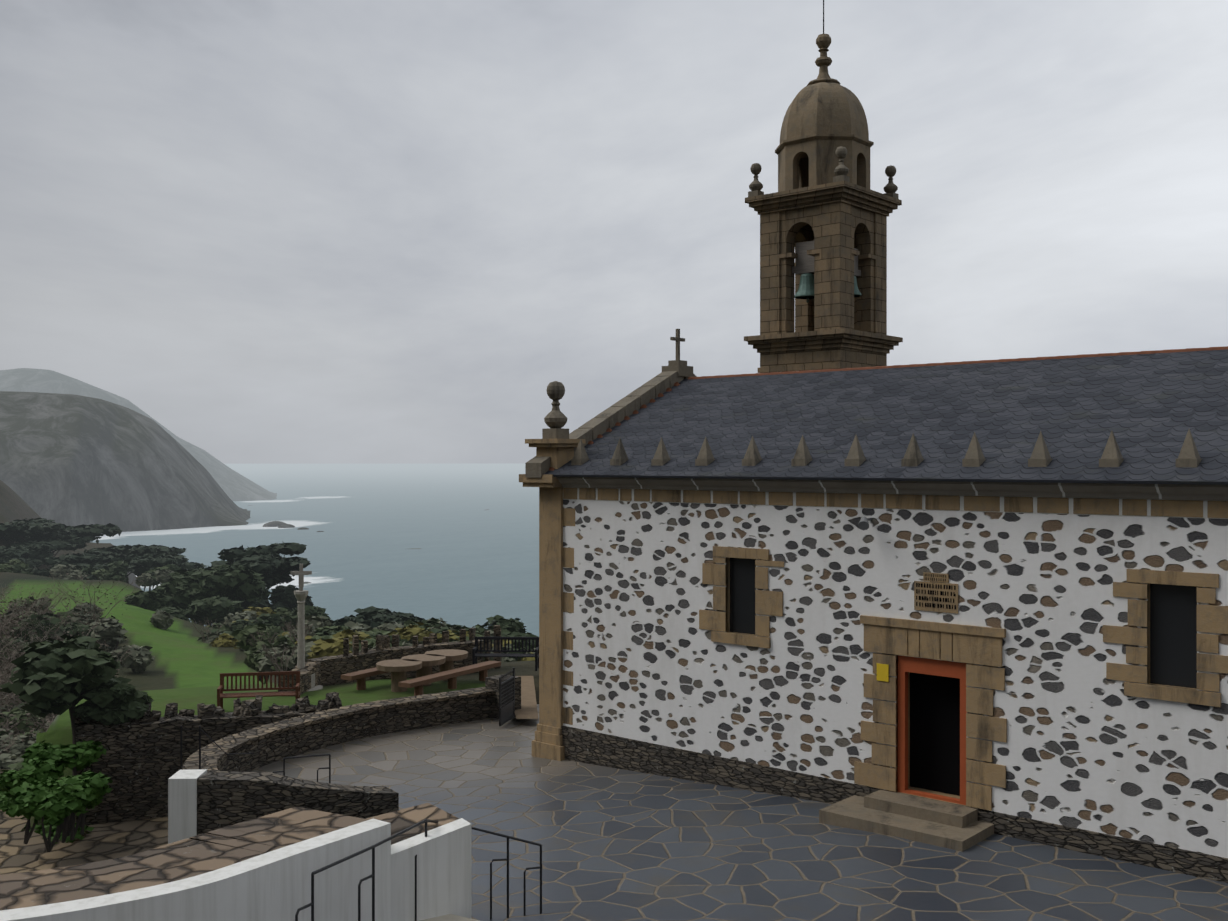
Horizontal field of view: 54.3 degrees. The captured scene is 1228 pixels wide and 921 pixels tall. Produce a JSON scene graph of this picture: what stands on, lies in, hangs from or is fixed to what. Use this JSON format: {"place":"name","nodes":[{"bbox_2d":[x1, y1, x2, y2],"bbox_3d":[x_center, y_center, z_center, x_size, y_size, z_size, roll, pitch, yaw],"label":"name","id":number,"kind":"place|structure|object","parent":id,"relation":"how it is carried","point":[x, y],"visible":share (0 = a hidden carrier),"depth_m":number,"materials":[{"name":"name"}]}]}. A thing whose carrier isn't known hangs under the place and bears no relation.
{"place":"outdoors","nodes":[
{"label":"outdoors","id":0,"kind":"place"},
{"bbox_2d":[0,810,167,874],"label":"stone paving","id":1,"kind":"structure","parent":0,"point":[104,841],"depth_m":25.82,"materials":[{"name":"brown stone"}]},
{"bbox_2d":[0,740,112,852],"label":"ivy bush","id":2,"kind":"object","parent":1,"relation":"on","point":[35,787],"depth_m":25.26,"materials":[{"name":"green plant"}]},
{"bbox_2d":[0,391,249,533],"bbox_3d":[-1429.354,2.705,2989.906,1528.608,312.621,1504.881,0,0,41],"label":"headland cliff","id":3,"kind":"structure","parent":0,"point":[71,460],"depth_m":2505.54,"materials":[{"name":"grey stone"}]},
{"bbox_2d":[0,368,276,500],"bbox_3d":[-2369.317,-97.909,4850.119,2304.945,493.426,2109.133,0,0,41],"label":"mountain","id":4,"kind":"structure","parent":0,"point":[234,485],"depth_m":4356.37,"materials":[{"name":"grey stone"}]},
{"bbox_2d":[93,463,538,636],"bbox_3d":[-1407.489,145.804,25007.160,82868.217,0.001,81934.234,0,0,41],"label":"sea water","id":5,"kind":"structure","parent":0,"point":[471,562],"depth_m":2297.00,"materials":[{"name":"liquid"}]},
{"bbox_2d":[262,521,323,531],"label":"surf rocks","id":6,"kind":"object","parent":5,"relation":"in","point":[279,524],"visible":0.4,"depth_m":2627.33,"materials":[{"name":"grey stone"}]},
{"bbox_2d":[0,480,993,917],"bbox_3d":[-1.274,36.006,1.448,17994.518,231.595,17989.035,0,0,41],"label":"terrain ground","id":7,"kind":"structure","parent":0,"point":[186,668],"depth_m":67.45,"materials":[{"name":"green plant"}]},
{"bbox_2d":[0,573,134,754],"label":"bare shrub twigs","id":8,"kind":"object","parent":7,"relation":"on","point":[5,680],"visible":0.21,"depth_m":67.08,"materials":[{"name":"grey plant"}]},
{"bbox_2d":[0,567,312,752],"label":"shrubs","id":9,"kind":"object","parent":7,"relation":"on","point":[11,665],"visible":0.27,"depth_m":62.69,"materials":[{"name":"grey plant"}]},
{"bbox_2d":[168,769,206,843],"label":"pillar","id":10,"kind":"structure","parent":7,"relation":"on","point":[182,804],"depth_m":20.55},
{"bbox_2d":[180,726,253,769],"bbox_3d":[-7.540,6.259,22.742,1.358,2.450,0.063,0,0,-6],"label":"handrail","id":11,"kind":"object","parent":10,"relation":"on","point":[200,729],"visible":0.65,"depth_m":22.68,"materials":[{"name":"black metal"}]},
{"bbox_2d":[74,692,341,824],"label":"terrace retaining wall","id":12,"kind":"structure","parent":7,"relation":"on","point":[139,762],"depth_m":27.70,"materials":[{"name":"stone"}]},
{"bbox_2d":[0,803,459,909],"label":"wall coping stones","id":13,"kind":"object","parent":7,"relation":"on","point":[196,855],"depth_m":12.89,"materials":[{"name":"brown stone"}]},
{"bbox_2d":[217,671,299,708],"bbox_3d":[-9.085,5.944,30.652,2.000,0.960,0.570,0,0,-10],"label":"brown bench","id":14,"kind":"object","parent":7,"relation":"on","point":[221,695],"visible":0.92,"depth_m":30.81,"materials":[{"name":"brown wood"}]},
{"bbox_2d":[0,518,537,775],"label":"tree","id":15,"kind":"object","parent":7,"relation":"on","point":[50,674],"depth_m":75.79,"materials":[{"name":"green plant"}]},
{"bbox_2d":[197,771,398,851],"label":"low stone wall","id":16,"kind":"structure","parent":7,"relation":"on","point":[226,798],"depth_m":20.58,"materials":[{"name":"stone"}]},
{"bbox_2d":[278,662,320,696],"bbox_3d":[-8.794,6.401,33.517,0.550,1.205,1.834,0,0,6],"label":"pedestal","id":17,"kind":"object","parent":7,"relation":"on","point":[308,670],"depth_m":33.42,"materials":[{"name":"stone"}]},
{"bbox_2d":[291,564,322,690],"bbox_3d":[-8.838,4.824,33.827,1.240,3.800,1.179,0,0,41],"label":"stone cross","id":18,"kind":"object","parent":7,"relation":"on","point":[300,594],"visible":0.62,"depth_m":33.74,"materials":[{"name":"stone"}]},
{"bbox_2d":[217,694,493,771],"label":"curved stone wall","id":19,"kind":"structure","parent":7,"relation":"on","point":[290,743],"depth_m":28.23,"materials":[{"name":"stone"}]},
{"bbox_2d":[182,687,494,771],"bbox_3d":[-6.263,5.919,26.472,3.026,0.085,10.746,0,0,22],"label":"wall coping","id":20,"kind":"object","parent":19,"relation":"on","point":[213,754],"visible":0.85,"depth_m":26.98,"materials":[{"name":"grey stone"}]},
{"bbox_2d":[307,625,500,685],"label":"terrace wall","id":21,"kind":"structure","parent":7,"relation":"on","point":[334,668],"depth_m":36.19,"materials":[{"name":"stone"}]},
{"bbox_2d":[341,661,500,695],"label":"picnic benches","id":22,"kind":"object","parent":7,"relation":"on","point":[418,683],"visible":0.6,"depth_m":33.54,"materials":[{"name":"brown wood"}]},
{"bbox_2d":[376,649,467,691],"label":"picnic tables","id":23,"kind":"object","parent":7,"relation":"on","point":[422,664],"visible":0.96,"depth_m":33.95,"materials":[{"name":"stone"}]},
{"bbox_2d":[472,637,538,670],"bbox_3d":[-3.322,5.944,36.828,2.000,0.960,0.570,0,0,2],"label":"dark bench","id":24,"kind":"object","parent":7,"relation":"on","point":[475,654],"visible":0.96,"depth_m":37.04,"materials":[{"name":"brown wood"}]},
{"bbox_2d":[744,181,902,372],"bbox_3d":[5.770,-0.696,32.957,3.140,13.000,3.140,0,0,41],"label":"tower shaft","id":25,"kind":"object","parent":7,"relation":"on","point":[834,323],"visible":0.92,"depth_m":32.27,"materials":[{"name":"brown stone"}]},
{"bbox_2d":[748,146,898,198],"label":"finials","id":26,"kind":"object","parent":25,"relation":"on","point":[841,170],"visible":0.67,"depth_m":32.70,"materials":[{"name":"stone"}]},
{"bbox_2d":[775,34,873,191],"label":"dome","id":27,"kind":"structure","parent":25,"relation":"on","point":[824,117],"depth_m":32.12,"materials":[{"name":"brown stone"}]},
{"bbox_2d":[792,241,860,276],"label":"bell yokes","id":28,"kind":"object","parent":25,"relation":"attached to","point":[804,263],"visible":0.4,"depth_m":32.32,"materials":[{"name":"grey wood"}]},
{"bbox_2d":[794,273,860,302],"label":"bells","id":29,"kind":"object","parent":25,"relation":"attached to","point":[805,290],"visible":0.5,"depth_m":32.15,"materials":[{"name":"teal metal"}]},
{"bbox_2d":[514,676,537,718],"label":"terrace dirt path","id":30,"kind":"structure","parent":0,"point":[528,710],"depth_m":31.88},
{"bbox_2d":[485,674,520,718],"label":"gate pier","id":31,"kind":"structure","parent":30,"relation":"on","point":[491,682],"depth_m":30.73,"materials":[{"name":"stone"}]},
{"bbox_2d":[499,668,514,725],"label":"iron gate","id":32,"kind":"structure","parent":30,"relation":"on","point":[506,708],"depth_m":29.93,"materials":[{"name":"black metal"}]},
{"bbox_2d":[0,0,1227,463],"label":"sky","id":33,"kind":"structure","parent":0,"point":[275,231],"materials":[{"name":"grey"}]},
{"bbox_2d":[250,704,1227,920],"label":"plaza paving","id":34,"kind":"structure","parent":0,"point":[621,844],"depth_m":18.77,"materials":[{"name":"grey stone"}]},
{"bbox_2d":[272,754,330,782],"bbox_3d":[-5.997,6.416,22.931,1.108,1.535,0.034,0,0,-14],"label":"handrail","id":35,"kind":"object","parent":34,"relation":"on","point":[329,767],"visible":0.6,"depth_m":22.99,"materials":[{"name":"black metal"}]},
{"bbox_2d":[563,499,1227,857],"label":"church walls","id":36,"kind":"structure","parent":34,"relation":"on","point":[1088,745],"depth_m":21.04,"materials":[{"name":"white stone"}]},
{"bbox_2d":[519,438,584,760],"bbox_3d":[-1.279,3.193,26.504,1.350,7.339,0.990,0,0,41],"label":"corner pilaster","id":37,"kind":"object","parent":36,"relation":"attached to","point":[555,558],"visible":0.71,"depth_m":26.32,"materials":[{"name":"stone"}]},
{"bbox_2d":[542,381,568,438],"bbox_3d":[-1.291,-1.122,26.574,0.525,1.292,0.512,0,0,41],"label":"ball finial","id":38,"kind":"object","parent":37,"relation":"on","point":[555,419],"visible":1,"depth_m":26.43,"materials":[{"name":"grey stone"}]},
{"bbox_2d":[525,360,696,477],"bbox_3d":[1.596,-1.066,30.093,0.540,2.880,10.240,0,0,41],"label":"gable coping","id":39,"kind":"object","parent":36,"relation":"attached to","point":[668,376],"visible":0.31,"depth_m":28.33,"materials":[{"name":"grey stone"}]},
{"bbox_2d":[670,329,684,359],"bbox_3d":[1.604,-2.906,30.086,0.080,0.800,0.520,0,0,41],"label":"gable cross","id":40,"kind":"object","parent":39,"relation":"on","point":[677,339],"visible":0.88,"depth_m":30.04,"materials":[{"name":"grey stone"}]},
{"bbox_2d":[858,517,871,529],"bbox_3d":[4.420,1.108,21.103,0.195,0.236,0.450,0,0,19],"label":"wall stone","id":41,"kind":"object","parent":36,"relation":"attached to","point":[863,523],"depth_m":20.95,"materials":[{"name":"grey stone"}]},
{"bbox_2d":[877,663,888,681],"bbox_3d":[4.732,3.734,21.087,0.230,0.300,0.013,0,0,41],"label":"door sign","id":42,"kind":"object","parent":36,"relation":"attached to","point":[882,672],"visible":1,"depth_m":21.07,"materials":[{"name":"yellow"}]},
{"bbox_2d":[544,349,1227,484],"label":"roof","id":43,"kind":"structure","parent":36,"relation":"on","point":[1149,410],"depth_m":22.44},
{"bbox_2d":[571,429,1201,466],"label":"roof stones","id":44,"kind":"object","parent":36,"relation":"on","point":[1189,456],"visible":0.85,"depth_m":20.95,"materials":[{"name":"grey stone"}]},
{"bbox_2d":[549,346,1227,470],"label":"ridge tiles","id":45,"kind":"object","parent":36,"relation":"on","point":[948,363],"visible":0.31,"depth_m":25.45,"materials":[{"name":"ceramic"}]},
{"bbox_2d":[556,477,1227,500],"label":"church cornice","id":46,"kind":"structure","parent":36,"relation":"attached to","point":[1146,491],"depth_m":20.41,"materials":[{"name":"stone"}]},
{"bbox_2d":[561,726,1227,882],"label":"stone plinth","id":47,"kind":"structure","parent":36,"relation":"attached to","point":[594,748],"depth_m":22.17,"materials":[{"name":"grey stone"}]},
{"bbox_2d":[563,487,1227,518],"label":"church band joints","id":48,"kind":"object","parent":36,"relation":"attached to","point":[1002,504],"visible":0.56,"depth_m":20.60,"materials":[{"name":"brown stone"}]},
{"bbox_2d":[563,488,1227,517],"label":"church band","id":49,"kind":"object","parent":36,"relation":"attached to","point":[1179,508],"visible":1,"depth_m":20.53,"materials":[{"name":"stone"}]},
{"bbox_2d":[898,655,966,804],"bbox_3d":[5.498,4.606,20.605,1.290,2.395,0.120,0,0,41],"label":"door frame","id":50,"kind":"object","parent":36,"relation":"attached to","point":[906,664],"visible":0.69,"depth_m":20.69,"materials":[{"name":"red wood"}]},
{"bbox_2d":[699,546,1227,810],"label":"stone surrounds","id":51,"kind":"object","parent":36,"relation":"attached to","point":[980,645],"visible":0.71,"depth_m":20.04,"materials":[{"name":"stone"}]},
{"bbox_2d":[916,574,955,608],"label":"inscription letters","id":52,"kind":"object","parent":51,"relation":"attached to","point":[925,597],"visible":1,"depth_m":20.46,"materials":[{"name":"black"}]},
{"bbox_2d":[730,558,1196,688],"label":"windows","id":53,"kind":"structure","parent":36,"relation":"attached to","point":[1173,635],"depth_m":18.15,"materials":[{"name":"black glass"}]},
{"bbox_2d":[819,789,993,851],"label":"door steps","id":54,"kind":"structure","parent":34,"relation":"on","point":[961,828],"depth_m":19.93,"materials":[{"name":"beige stone"}]},
{"bbox_2d":[823,0,823,33],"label":"tower rod","id":55,"kind":"object","parent":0,"point":[823,16],"visible":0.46,"depth_m":32.94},
{"label":"landing paving","id":56,"kind":"structure","parent":0,"visible":0},
{"bbox_2d":[0,819,390,920],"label":"curved parapet wall","id":57,"kind":"structure","parent":56,"relation":"on","point":[274,885],"depth_m":12.56,"materials":[{"name":"white paint"}]},
{"bbox_2d":[295,819,541,920],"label":"handrail","id":58,"kind":"object","parent":56,"relation":"on","point":[372,875],"visible":0.75,"depth_m":14.03,"materials":[{"name":"black metal"}]},
{"bbox_2d":[391,818,470,920],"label":"low wall","id":59,"kind":"structure","parent":56,"relation":"on","point":[443,853],"depth_m":14.17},
{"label":"plaza steps","id":60,"kind":"object","parent":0,"visible":0},
{"bbox_2d":[420,914,479,920],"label":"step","id":61,"kind":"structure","parent":60,"relation":"on","point":[450,917],"depth_m":14.13,"materials":[{"name":"beige stone"}]}
]}

